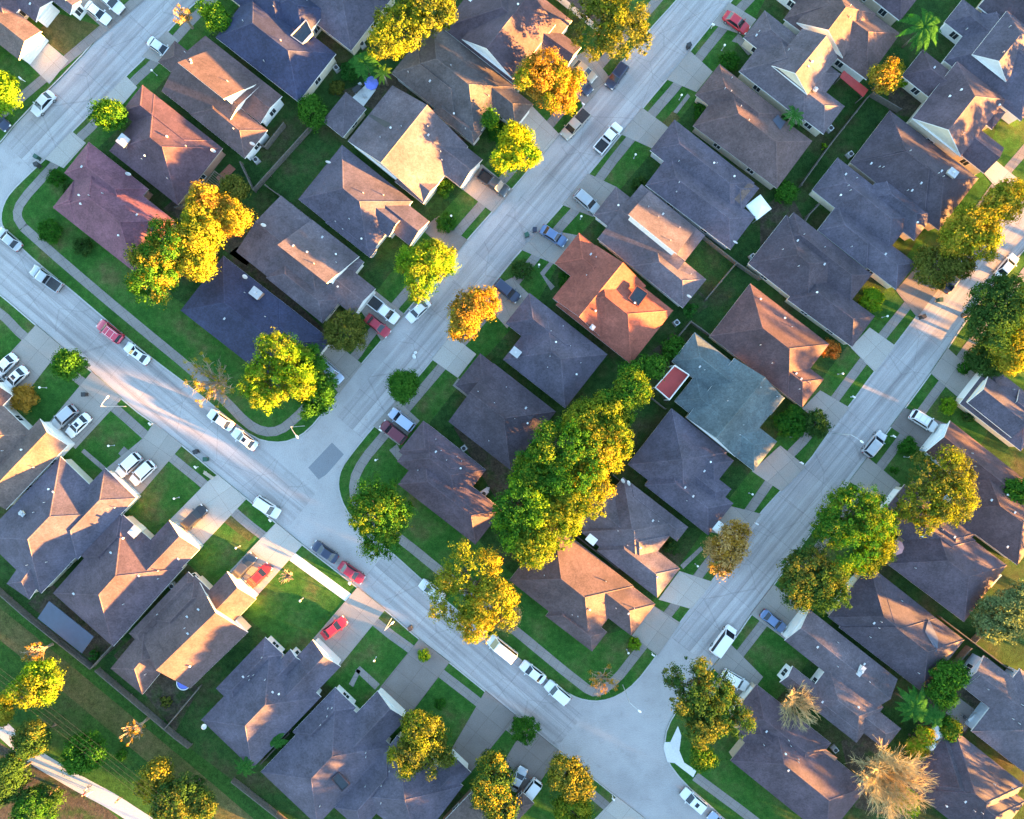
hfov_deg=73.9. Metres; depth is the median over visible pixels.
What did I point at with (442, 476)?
house
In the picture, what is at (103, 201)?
house
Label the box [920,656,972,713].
tree
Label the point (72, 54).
pavement
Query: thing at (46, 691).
tree
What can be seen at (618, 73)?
suv
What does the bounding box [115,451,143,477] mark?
suv
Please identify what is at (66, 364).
tree
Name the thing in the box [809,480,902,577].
tree
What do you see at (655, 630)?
driveway
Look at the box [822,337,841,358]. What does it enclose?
shrub
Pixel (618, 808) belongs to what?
driveway
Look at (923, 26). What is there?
palm tree
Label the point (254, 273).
soil ground
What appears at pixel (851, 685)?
house
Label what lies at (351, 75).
shrub
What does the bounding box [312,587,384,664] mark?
driveway
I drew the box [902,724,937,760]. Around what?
tree
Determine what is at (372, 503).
tree
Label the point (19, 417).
window
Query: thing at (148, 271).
tree
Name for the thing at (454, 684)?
pavement
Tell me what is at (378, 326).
sedan
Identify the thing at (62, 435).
garage door
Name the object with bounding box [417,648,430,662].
shrub
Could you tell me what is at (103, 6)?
driveway
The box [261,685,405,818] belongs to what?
house
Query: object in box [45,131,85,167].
driveway
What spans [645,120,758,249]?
house
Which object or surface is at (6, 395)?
house
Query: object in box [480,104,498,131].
tree
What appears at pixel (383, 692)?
garage door
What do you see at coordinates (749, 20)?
driveway
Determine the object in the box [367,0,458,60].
tree
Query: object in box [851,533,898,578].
tree
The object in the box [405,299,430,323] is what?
sedan
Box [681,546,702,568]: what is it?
garden path
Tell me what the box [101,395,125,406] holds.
street lamp
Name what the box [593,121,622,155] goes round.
pickup truck
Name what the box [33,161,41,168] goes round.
wheelie bin
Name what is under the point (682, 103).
garden path
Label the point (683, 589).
driveway
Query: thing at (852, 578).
garage door
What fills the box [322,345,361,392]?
driveway
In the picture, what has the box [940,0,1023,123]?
house
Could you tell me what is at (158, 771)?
tree
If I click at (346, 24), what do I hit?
house
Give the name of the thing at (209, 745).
yard ground
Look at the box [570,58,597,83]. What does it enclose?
sedan
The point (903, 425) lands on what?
driveway
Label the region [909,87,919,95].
window
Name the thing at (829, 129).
air conditioner
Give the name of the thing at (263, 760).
fence
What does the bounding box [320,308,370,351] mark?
tree
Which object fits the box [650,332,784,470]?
house
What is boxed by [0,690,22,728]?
tree
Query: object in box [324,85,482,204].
house
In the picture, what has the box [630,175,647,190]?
shrub
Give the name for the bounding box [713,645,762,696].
driveway
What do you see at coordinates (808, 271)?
house
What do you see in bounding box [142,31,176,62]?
driveway
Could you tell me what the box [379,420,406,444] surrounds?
suv
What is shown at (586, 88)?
sedan
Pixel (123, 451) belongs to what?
garden path
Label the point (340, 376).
suv
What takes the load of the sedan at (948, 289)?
on the street surface at (782, 527)
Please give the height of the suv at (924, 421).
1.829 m
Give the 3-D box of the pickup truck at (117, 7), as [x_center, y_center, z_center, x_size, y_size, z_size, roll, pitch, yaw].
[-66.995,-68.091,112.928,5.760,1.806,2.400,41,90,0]
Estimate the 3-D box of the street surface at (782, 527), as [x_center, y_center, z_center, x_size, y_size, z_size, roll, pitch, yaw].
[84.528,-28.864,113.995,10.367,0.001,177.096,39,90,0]
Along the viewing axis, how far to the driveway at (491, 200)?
113.86 m
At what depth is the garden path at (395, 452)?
113.87 m
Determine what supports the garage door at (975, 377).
in the house at (994, 406)
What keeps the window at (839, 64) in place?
in the house at (862, 38)
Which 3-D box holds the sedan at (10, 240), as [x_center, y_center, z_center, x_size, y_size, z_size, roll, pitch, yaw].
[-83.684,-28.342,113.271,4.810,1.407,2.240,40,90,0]
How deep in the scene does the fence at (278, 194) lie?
112.35 m
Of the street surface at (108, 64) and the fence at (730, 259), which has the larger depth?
the street surface at (108, 64)
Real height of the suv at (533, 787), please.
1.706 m
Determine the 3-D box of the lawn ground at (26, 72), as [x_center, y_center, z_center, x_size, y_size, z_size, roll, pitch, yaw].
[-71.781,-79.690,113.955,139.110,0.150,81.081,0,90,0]
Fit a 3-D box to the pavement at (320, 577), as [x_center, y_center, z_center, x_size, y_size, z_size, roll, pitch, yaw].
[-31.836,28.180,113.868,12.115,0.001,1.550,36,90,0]
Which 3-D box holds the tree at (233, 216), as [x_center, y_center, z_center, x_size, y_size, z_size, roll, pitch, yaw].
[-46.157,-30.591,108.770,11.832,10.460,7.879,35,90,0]
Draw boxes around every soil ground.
[28,585,122,663]
[114,637,197,730]
[164,201,249,264]
[225,247,323,333]
[332,71,479,146]
[454,427,513,502]
[648,332,688,402]
[688,290,711,312]
[760,193,802,246]
[841,734,909,818]
[889,87,920,116]
[904,652,980,758]
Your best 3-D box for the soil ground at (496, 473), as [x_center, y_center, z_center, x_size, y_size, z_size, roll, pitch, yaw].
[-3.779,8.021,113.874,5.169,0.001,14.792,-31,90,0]
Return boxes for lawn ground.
[0,0,128,143]
[0,294,614,818]
[2,0,675,441]
[339,0,1023,700]
[664,249,1023,818]
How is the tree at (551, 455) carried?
on the yard ground at (709, 264)
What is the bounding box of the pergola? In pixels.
[204,170,220,187]
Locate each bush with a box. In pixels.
[9,382,39,415]
[509,714,541,745]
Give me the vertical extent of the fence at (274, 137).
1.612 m
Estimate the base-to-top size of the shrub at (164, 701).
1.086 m
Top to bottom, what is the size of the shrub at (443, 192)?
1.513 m
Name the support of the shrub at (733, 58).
on the yard ground at (709, 264)
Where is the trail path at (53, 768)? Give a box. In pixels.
[0,725,152,818]
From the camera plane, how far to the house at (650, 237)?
110.41 m
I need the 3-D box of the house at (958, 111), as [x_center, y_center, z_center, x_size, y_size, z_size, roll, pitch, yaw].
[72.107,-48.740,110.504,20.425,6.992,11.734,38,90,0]
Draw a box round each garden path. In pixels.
[82,449,105,470]
[118,447,127,455]
[349,670,359,685]
[355,666,378,688]
[390,444,401,459]
[453,378,466,396]
[540,262,554,289]
[674,94,689,112]
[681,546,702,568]
[732,34,750,54]
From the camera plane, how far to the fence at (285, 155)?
113.01 m
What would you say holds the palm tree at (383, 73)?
on the soil ground at (378, 94)
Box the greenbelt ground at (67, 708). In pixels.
[0,597,275,818]
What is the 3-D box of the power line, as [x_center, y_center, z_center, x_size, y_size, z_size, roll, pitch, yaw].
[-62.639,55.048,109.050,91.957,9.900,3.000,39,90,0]
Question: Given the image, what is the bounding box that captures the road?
[0,0,957,818]
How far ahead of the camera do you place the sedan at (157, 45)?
112.67 m
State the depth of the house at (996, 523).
110.05 m
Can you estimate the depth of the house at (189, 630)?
110.14 m
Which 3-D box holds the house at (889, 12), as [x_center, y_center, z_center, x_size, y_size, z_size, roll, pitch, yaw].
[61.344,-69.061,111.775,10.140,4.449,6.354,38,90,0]
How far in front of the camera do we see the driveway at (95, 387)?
113.84 m
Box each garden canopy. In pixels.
[712,521,724,535]
[933,726,941,740]
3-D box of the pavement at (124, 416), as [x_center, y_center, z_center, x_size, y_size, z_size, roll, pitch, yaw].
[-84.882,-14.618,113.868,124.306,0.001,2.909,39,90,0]
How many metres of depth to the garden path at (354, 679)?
113.87 m
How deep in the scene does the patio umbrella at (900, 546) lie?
110.17 m
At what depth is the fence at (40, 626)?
113.05 m
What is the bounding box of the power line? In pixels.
[1,669,186,818]
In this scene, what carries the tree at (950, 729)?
on the soil ground at (970, 699)
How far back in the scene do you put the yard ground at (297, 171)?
113.88 m
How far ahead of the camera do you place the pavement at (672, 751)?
113.86 m
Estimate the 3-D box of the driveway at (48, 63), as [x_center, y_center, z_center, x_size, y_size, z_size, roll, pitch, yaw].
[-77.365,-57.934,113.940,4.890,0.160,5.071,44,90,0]
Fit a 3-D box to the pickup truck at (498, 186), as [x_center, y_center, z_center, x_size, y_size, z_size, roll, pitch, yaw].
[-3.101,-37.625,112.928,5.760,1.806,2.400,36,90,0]
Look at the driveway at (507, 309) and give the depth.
113.85 m
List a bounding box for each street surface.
[0,239,316,524]
[6,0,196,169]
[336,0,730,437]
[363,552,582,746]
[672,209,1023,663]
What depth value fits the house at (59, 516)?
110.26 m
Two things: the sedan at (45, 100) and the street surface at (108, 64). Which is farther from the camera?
the street surface at (108, 64)
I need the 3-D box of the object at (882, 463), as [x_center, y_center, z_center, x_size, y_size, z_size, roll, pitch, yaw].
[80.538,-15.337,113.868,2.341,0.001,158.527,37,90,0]
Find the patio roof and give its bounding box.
[833,71,867,103]
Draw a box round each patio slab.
[216,164,234,181]
[353,86,375,105]
[946,699,974,730]
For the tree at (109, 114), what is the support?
on the lawn ground at (176, 328)
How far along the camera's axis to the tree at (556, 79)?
105.73 m
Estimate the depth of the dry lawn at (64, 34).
113.88 m
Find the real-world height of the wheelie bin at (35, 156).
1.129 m
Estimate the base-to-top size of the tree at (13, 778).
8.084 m
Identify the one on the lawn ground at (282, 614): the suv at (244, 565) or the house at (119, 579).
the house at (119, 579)
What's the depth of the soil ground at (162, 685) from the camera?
113.87 m
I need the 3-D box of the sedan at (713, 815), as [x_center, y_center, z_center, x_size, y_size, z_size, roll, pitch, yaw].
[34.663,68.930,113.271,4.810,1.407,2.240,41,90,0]
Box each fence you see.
[0,587,94,669]
[90,645,111,668]
[94,667,192,748]
[163,684,201,729]
[174,182,219,209]
[231,777,286,818]
[239,161,256,191]
[253,127,312,192]
[258,122,285,149]
[260,728,291,764]
[264,184,310,218]
[576,536,618,568]
[650,397,666,408]
[677,321,691,336]
[689,320,710,336]
[703,236,761,280]
[704,263,737,300]
[798,95,870,187]
[804,203,819,220]
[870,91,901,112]
[937,615,1012,671]
[947,645,972,672]
[971,627,986,642]
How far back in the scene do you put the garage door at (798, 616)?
112.75 m
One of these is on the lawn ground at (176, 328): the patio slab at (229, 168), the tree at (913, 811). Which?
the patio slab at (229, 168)
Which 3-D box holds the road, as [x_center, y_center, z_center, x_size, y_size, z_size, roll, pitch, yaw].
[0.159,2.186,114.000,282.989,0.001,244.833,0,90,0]
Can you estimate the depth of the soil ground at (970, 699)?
113.87 m
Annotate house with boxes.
[0,0,59,26]
[0,11,48,63]
[0,377,13,405]
[0,406,74,509]
[0,456,140,598]
[38,515,202,652]
[52,0,86,19]
[53,142,175,270]
[109,85,225,204]
[111,571,258,694]
[158,36,283,160]
[181,256,328,387]
[201,636,340,768]
[216,0,336,103]
[236,196,375,322]
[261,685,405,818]
[298,145,428,257]
[310,0,394,54]
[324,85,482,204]
[334,732,470,818]
[392,24,532,145]
[397,421,501,544]
[443,787,533,818]
[445,0,580,91]
[448,353,555,469]
[503,293,607,407]
[509,528,654,650]
[553,233,672,362]
[557,0,613,30]
[574,477,687,597]
[593,184,705,307]
[628,408,733,534]
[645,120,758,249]
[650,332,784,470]
[692,64,811,189]
[708,283,828,406]
[729,682,864,818]
[738,10,844,136]
[746,212,874,346]
[777,0,899,81]
[777,609,900,748]
[809,158,928,289]
[825,572,963,690]
[848,111,978,230]
[859,0,915,25]
[877,484,1006,621]
[901,49,1005,174]
[905,734,1023,818]
[919,421,1023,564]
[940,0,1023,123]
[955,366,1023,450]
[963,653,1023,771]
[975,0,1023,23]
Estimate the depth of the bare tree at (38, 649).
109.72 m
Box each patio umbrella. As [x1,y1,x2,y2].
[365,76,377,89]
[894,540,903,554]
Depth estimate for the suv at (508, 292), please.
112.35 m
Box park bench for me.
[203,471,213,479]
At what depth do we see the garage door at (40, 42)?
112.82 m
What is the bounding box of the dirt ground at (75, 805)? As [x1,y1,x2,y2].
[0,743,117,818]
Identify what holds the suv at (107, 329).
on the street surface at (162, 394)
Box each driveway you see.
[2,325,61,403]
[28,43,67,83]
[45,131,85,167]
[50,371,120,448]
[80,0,122,28]
[104,76,136,103]
[106,423,181,493]
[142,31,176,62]
[170,474,245,544]
[229,522,301,593]
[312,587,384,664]
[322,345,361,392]
[361,291,403,340]
[374,401,419,444]
[377,639,449,715]
[425,218,466,253]
[432,337,475,377]
[452,691,516,771]
[463,164,512,212]
[482,278,527,327]
[502,728,559,791]
[521,106,558,152]
[521,231,576,263]
[562,174,615,216]
[570,49,607,105]
[595,796,643,818]
[621,108,667,147]
[632,606,679,655]
[658,571,711,608]
[667,51,712,91]
[711,506,760,535]
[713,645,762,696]
[714,2,755,34]
[751,584,806,638]
[752,446,805,490]
[802,390,848,431]
[850,458,899,497]
[851,328,894,371]
[891,408,945,447]
[896,268,938,316]
[931,348,974,396]
[984,161,1016,184]
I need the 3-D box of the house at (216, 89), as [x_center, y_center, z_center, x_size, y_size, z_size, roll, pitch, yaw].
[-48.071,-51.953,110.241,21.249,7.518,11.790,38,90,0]
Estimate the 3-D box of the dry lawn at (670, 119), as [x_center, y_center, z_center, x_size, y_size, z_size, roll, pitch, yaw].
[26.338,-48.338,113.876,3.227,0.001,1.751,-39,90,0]
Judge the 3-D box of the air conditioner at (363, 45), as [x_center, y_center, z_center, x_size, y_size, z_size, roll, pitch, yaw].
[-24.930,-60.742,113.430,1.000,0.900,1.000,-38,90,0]
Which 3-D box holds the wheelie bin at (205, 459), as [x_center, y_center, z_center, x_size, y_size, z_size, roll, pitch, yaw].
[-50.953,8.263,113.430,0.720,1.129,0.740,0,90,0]
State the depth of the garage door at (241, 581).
112.68 m
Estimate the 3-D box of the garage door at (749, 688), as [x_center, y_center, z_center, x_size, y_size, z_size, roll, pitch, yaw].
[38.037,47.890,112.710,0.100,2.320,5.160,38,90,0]
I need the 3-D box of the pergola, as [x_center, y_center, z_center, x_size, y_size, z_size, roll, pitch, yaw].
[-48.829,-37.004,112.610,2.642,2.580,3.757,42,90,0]
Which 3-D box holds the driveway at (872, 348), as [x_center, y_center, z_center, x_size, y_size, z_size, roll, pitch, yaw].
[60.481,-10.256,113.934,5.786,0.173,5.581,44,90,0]
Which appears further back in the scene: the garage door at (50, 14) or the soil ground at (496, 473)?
the soil ground at (496, 473)
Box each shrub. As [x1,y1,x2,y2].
[37,218,63,244]
[45,168,66,187]
[61,183,69,193]
[72,237,91,256]
[88,649,100,660]
[115,748,127,761]
[160,696,172,708]
[329,80,345,95]
[339,59,357,82]
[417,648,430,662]
[434,698,445,710]
[435,211,456,233]
[437,178,453,199]
[485,123,504,142]
[511,259,534,280]
[558,271,569,287]
[627,637,641,650]
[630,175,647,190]
[660,332,685,361]
[663,539,679,555]
[682,303,698,318]
[692,102,706,118]
[717,50,740,72]
[772,403,809,439]
[774,180,798,205]
[802,407,835,440]
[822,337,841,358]
[858,284,886,312]
[890,466,899,474]
[896,75,907,87]
[896,435,917,454]
[938,396,959,415]
[956,362,970,375]
[961,411,974,422]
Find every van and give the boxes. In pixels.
[486,634,517,664]
[709,624,736,657]
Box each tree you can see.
[0,69,24,118]
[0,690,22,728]
[0,750,34,808]
[1,658,65,709]
[7,716,56,764]
[8,781,65,818]
[19,642,53,662]
[48,346,90,382]
[57,727,110,778]
[86,96,128,133]
[120,717,149,745]
[122,214,190,309]
[132,756,175,804]
[147,769,220,818]
[161,198,226,282]
[173,3,193,28]
[180,351,234,407]
[184,179,258,238]
[195,0,232,34]
[216,172,252,202]
[234,756,256,776]
[236,327,319,414]
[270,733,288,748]
[278,568,293,582]
[294,342,339,420]
[296,93,327,133]
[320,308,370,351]
[346,471,417,562]
[348,51,380,82]
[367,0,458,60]
[374,64,392,86]
[383,368,421,405]
[386,708,458,781]
[394,238,461,306]
[423,538,520,644]
[444,285,501,342]
[468,747,521,818]
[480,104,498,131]
[489,118,543,176]
[489,456,556,555]
[491,600,521,634]
[510,416,607,497]
[510,487,591,569]
[511,46,587,116]
[544,750,595,804]
[549,790,596,818]
[553,422,630,519]
[559,389,634,457]
[566,0,654,62]
[589,664,618,699]
[598,365,654,424]
[617,353,669,387]
[661,656,756,752]
[689,745,720,774]
[700,517,754,582]
[775,534,852,615]
[778,682,820,731]
[782,105,803,130]
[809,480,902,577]
[845,736,938,818]
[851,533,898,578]
[864,53,905,94]
[891,442,981,538]
[891,784,920,818]
[894,685,928,723]
[895,8,941,53]
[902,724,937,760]
[910,242,977,292]
[919,702,945,728]
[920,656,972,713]
[936,201,1004,263]
[936,713,964,743]
[960,271,1023,353]
[961,342,1002,378]
[969,578,1023,644]
[977,176,1023,225]
[985,318,1023,377]
[1001,477,1023,504]
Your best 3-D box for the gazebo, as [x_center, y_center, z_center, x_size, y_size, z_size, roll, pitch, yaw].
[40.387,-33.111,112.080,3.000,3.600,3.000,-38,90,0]
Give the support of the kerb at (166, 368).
on the lawn ground at (176, 328)
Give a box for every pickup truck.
[29,265,64,292]
[100,0,125,14]
[367,295,399,324]
[476,168,509,196]
[560,107,590,140]
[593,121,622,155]
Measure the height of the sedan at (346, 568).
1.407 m
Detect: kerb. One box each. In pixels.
[0,0,676,442]
[0,45,90,142]
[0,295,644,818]
[338,0,961,701]
[664,250,1023,818]
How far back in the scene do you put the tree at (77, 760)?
108.08 m
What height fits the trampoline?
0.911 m
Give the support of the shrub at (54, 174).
on the lawn ground at (176, 328)
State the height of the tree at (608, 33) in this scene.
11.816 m
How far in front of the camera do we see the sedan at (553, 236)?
112.86 m
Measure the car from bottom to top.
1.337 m
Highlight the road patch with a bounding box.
[308,443,343,478]
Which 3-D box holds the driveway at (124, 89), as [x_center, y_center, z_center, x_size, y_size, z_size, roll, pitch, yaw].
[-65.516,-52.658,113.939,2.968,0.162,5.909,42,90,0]
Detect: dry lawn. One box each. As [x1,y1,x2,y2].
[41,14,97,54]
[224,516,253,540]
[663,110,679,126]
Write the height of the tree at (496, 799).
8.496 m
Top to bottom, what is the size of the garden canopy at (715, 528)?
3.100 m
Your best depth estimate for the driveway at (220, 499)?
113.84 m
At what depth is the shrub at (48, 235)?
112.44 m
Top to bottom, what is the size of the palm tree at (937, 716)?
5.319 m
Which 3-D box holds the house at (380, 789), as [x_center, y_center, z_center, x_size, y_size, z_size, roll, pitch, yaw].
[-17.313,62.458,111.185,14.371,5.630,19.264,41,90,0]
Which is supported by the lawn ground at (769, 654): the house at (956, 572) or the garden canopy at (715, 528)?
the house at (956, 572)
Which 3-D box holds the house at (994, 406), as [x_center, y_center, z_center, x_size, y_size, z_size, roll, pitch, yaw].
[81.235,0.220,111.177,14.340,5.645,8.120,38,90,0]
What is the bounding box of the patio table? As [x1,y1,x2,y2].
[352,84,361,93]
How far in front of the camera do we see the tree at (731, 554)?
108.06 m
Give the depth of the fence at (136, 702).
113.03 m
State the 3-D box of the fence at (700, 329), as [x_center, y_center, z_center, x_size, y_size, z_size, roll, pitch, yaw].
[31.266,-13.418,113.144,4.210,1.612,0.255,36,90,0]
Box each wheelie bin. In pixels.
[32,153,41,160]
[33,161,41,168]
[202,457,208,461]
[686,42,691,49]
[918,313,926,319]
[936,297,942,301]
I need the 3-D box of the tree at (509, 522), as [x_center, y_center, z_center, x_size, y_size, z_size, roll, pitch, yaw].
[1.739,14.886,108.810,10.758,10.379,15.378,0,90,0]
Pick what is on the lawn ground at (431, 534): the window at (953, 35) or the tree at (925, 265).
the tree at (925, 265)
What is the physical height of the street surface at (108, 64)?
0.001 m
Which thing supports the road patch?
on the road
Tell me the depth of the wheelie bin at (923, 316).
112.86 m
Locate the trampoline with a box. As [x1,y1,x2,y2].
[176,681,187,689]
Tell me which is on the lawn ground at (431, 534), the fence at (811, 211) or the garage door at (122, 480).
the fence at (811, 211)
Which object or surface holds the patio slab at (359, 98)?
on the lawn ground at (176, 328)
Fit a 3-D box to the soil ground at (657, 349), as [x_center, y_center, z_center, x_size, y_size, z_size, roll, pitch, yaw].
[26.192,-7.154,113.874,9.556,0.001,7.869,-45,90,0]
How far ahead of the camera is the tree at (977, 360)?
110.33 m
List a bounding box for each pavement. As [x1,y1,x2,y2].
[0,308,291,558]
[1,0,141,116]
[13,0,215,228]
[20,0,662,435]
[290,553,350,600]
[349,0,1023,695]
[372,619,609,809]
[664,727,695,776]
[693,773,758,818]
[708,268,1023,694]
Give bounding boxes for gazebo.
[744,194,770,222]
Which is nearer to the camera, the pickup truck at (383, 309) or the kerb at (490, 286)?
the pickup truck at (383, 309)
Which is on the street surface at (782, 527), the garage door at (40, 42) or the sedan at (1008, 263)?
the sedan at (1008, 263)
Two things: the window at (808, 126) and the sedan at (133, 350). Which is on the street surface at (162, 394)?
the sedan at (133, 350)
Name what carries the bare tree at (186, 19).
on the lawn ground at (176, 328)
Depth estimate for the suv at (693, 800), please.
112.62 m
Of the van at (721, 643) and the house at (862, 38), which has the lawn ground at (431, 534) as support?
the house at (862, 38)
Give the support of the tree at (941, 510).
on the lawn ground at (769, 654)
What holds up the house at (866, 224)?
on the lawn ground at (431, 534)
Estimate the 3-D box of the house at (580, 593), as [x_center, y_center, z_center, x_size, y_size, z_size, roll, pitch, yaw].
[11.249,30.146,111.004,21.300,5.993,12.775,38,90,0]
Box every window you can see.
[14,415,24,420]
[18,10,26,17]
[74,6,84,16]
[198,174,206,182]
[269,108,276,116]
[313,25,320,34]
[314,76,321,85]
[745,167,754,174]
[752,84,760,92]
[780,667,787,676]
[786,0,794,7]
[803,122,811,129]
[834,59,843,68]
[877,7,887,16]
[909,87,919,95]
[948,31,959,39]
[958,158,969,165]
[964,663,973,671]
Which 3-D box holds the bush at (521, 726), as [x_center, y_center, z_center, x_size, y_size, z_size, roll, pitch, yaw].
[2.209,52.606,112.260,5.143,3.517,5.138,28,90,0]
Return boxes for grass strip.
[0,608,252,818]
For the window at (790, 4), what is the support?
in the house at (862, 38)
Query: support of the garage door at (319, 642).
in the house at (268, 689)
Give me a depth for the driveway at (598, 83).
113.86 m
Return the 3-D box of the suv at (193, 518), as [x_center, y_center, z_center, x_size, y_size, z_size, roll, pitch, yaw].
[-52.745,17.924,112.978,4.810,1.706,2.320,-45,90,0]
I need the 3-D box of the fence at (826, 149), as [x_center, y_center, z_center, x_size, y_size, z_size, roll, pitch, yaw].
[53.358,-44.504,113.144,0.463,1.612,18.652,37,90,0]
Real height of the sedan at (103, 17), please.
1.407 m
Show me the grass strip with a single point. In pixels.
(95, 702)
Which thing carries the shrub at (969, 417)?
on the lawn ground at (769, 654)
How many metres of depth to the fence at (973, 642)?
112.75 m
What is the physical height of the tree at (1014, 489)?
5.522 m
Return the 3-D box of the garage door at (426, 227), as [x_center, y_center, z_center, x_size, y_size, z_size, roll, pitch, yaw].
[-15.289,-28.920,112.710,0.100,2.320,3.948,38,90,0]
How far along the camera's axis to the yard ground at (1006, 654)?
113.88 m
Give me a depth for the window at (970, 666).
112.45 m
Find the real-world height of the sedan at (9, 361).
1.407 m
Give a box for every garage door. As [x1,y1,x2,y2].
[22,35,48,63]
[39,5,59,26]
[45,422,73,443]
[112,472,138,494]
[174,522,201,545]
[231,574,256,595]
[316,638,340,662]
[357,292,375,313]
[381,689,404,713]
[412,225,427,245]
[452,749,467,767]
[462,164,479,187]
[733,684,751,709]
[783,610,804,636]
[835,576,856,601]
[880,489,898,507]
[920,424,945,449]
[957,374,978,397]
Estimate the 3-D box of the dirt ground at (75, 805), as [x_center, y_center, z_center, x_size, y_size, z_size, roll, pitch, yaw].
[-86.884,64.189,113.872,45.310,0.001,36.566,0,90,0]
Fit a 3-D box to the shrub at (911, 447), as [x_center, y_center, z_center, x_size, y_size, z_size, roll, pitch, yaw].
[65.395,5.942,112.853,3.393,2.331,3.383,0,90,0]
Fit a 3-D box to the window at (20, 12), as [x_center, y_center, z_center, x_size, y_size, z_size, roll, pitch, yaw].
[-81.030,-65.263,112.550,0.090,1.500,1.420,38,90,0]
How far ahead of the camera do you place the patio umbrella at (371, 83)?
111.68 m
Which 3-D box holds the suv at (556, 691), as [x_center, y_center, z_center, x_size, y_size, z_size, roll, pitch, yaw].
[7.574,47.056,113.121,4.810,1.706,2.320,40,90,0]
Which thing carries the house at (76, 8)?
on the lawn ground at (26, 72)
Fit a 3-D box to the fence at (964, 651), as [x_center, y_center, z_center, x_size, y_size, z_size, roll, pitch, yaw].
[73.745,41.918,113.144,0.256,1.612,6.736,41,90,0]
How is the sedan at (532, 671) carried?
on the street surface at (394, 582)
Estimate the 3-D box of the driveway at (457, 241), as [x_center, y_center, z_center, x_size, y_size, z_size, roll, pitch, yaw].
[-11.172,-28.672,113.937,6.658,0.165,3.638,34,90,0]
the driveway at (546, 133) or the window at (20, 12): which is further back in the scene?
the driveway at (546, 133)
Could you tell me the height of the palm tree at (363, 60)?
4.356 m
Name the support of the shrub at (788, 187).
on the soil ground at (773, 217)
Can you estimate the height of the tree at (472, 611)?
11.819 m
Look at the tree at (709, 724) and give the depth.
104.65 m
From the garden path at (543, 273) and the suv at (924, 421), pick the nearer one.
the suv at (924, 421)
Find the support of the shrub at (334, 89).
on the yard ground at (297, 171)
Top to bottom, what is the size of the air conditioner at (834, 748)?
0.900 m
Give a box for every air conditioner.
[168,581,176,588]
[252,156,260,164]
[333,64,340,73]
[360,41,366,49]
[460,444,467,451]
[672,319,679,326]
[826,124,833,133]
[829,744,838,753]
[845,150,853,158]
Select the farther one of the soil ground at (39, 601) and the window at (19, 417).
the soil ground at (39, 601)
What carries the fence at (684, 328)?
on the lawn ground at (431, 534)
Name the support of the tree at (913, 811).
on the soil ground at (864, 745)
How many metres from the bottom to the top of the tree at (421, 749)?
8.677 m
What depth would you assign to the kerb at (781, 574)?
113.87 m
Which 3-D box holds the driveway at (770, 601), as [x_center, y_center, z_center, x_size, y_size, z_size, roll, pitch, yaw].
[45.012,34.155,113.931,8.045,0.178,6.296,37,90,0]
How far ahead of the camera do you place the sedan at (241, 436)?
113.00 m
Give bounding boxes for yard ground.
[0,505,463,818]
[98,0,585,334]
[429,0,997,634]
[777,431,1023,818]
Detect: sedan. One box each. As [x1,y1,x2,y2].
[0,115,11,131]
[0,227,22,251]
[0,352,18,376]
[4,365,29,388]
[30,90,56,116]
[65,412,92,437]
[84,0,111,25]
[123,341,151,365]
[146,36,168,55]
[207,408,234,431]
[230,427,258,450]
[246,562,272,588]
[311,540,339,563]
[320,615,347,639]
[337,561,365,583]
[364,313,390,337]
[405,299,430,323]
[418,578,445,601]
[519,660,546,684]
[539,224,567,246]
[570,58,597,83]
[573,71,593,95]
[706,810,722,818]
[722,10,749,34]
[759,609,786,632]
[941,269,962,293]
[993,253,1018,275]
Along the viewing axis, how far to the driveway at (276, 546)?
113.84 m
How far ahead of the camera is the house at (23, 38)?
110.88 m
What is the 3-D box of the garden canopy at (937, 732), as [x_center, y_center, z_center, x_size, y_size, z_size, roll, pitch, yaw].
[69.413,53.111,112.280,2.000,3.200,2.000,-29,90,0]
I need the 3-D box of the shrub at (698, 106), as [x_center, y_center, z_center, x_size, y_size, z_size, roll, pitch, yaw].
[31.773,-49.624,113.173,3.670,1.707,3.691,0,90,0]
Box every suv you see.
[51,404,79,429]
[96,319,124,343]
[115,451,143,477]
[129,459,156,485]
[180,504,207,530]
[231,552,257,578]
[252,495,281,518]
[324,359,344,384]
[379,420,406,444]
[388,407,415,431]
[493,278,520,302]
[524,777,542,799]
[544,679,571,705]
[573,189,599,214]
[605,61,628,90]
[679,787,707,814]
[720,668,749,691]
[861,430,886,457]
[908,409,937,431]
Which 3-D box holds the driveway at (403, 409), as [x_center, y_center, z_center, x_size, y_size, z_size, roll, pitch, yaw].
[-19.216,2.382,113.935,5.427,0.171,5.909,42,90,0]
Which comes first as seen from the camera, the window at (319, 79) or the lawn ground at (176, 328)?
the window at (319, 79)
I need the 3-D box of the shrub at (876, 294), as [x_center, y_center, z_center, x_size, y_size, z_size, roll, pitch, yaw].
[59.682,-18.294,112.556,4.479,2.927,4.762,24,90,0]

